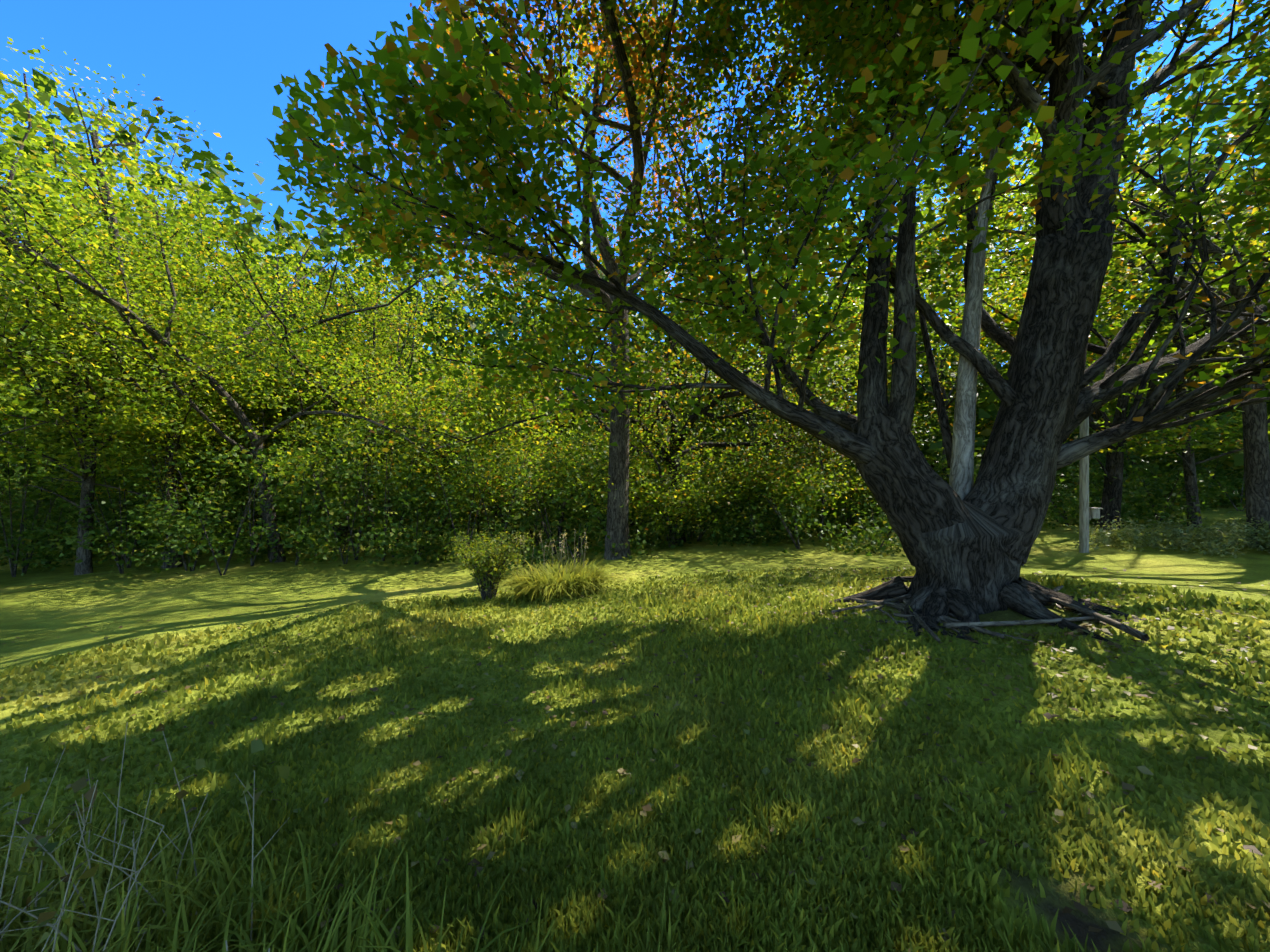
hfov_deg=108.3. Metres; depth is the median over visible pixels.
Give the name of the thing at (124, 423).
forest trees
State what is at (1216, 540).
pale weed leaves
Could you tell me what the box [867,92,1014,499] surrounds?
dead maple stems
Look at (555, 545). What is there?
seed plumes
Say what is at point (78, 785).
weed leaves
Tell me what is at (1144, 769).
fallen leaves
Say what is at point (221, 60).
sky
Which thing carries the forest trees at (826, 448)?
on the lawn ground at (42, 609)
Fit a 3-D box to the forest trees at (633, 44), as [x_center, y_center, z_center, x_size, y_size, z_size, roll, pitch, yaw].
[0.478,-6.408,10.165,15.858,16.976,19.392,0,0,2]
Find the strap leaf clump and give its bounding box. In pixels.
[486,557,631,602]
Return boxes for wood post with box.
[1079,384,1102,552]
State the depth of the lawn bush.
6.94 m
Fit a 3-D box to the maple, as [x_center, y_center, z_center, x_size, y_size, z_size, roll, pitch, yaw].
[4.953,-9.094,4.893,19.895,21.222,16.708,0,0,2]
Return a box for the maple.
[53,0,1269,644]
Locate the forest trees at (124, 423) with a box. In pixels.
[0,37,963,574]
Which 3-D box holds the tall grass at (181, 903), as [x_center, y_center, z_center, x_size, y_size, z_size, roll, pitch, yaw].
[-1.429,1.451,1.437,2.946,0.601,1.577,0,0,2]
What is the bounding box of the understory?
[0,398,1245,578]
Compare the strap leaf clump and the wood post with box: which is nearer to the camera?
the strap leaf clump
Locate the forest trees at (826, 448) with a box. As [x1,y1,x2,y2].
[298,36,1269,542]
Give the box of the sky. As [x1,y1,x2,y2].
[0,0,1269,400]
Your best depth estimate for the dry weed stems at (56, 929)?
1.58 m
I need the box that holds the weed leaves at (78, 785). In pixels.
[0,723,290,951]
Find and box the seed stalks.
[516,535,586,571]
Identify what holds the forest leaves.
on the lawn ground at (42, 609)
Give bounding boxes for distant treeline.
[5,336,1269,521]
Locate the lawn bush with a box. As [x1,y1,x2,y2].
[437,528,534,599]
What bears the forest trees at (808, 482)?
on the lawn ground at (42, 609)
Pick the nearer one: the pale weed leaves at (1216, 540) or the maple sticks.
the maple sticks
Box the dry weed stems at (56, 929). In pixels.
[0,722,289,951]
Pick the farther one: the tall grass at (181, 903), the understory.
the understory
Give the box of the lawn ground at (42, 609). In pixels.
[0,491,1269,951]
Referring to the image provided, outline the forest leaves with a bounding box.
[0,19,1269,556]
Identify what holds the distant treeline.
on the lawn ground at (42, 609)
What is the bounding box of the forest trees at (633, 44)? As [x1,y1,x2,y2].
[313,0,1120,559]
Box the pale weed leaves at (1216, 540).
[1066,511,1269,558]
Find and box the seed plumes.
[512,529,587,556]
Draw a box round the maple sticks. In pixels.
[831,585,1149,641]
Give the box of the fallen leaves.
[0,555,1269,951]
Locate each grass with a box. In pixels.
[0,761,555,951]
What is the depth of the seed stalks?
7.35 m
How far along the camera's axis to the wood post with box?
8.23 m
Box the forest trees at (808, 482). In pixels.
[0,0,1269,556]

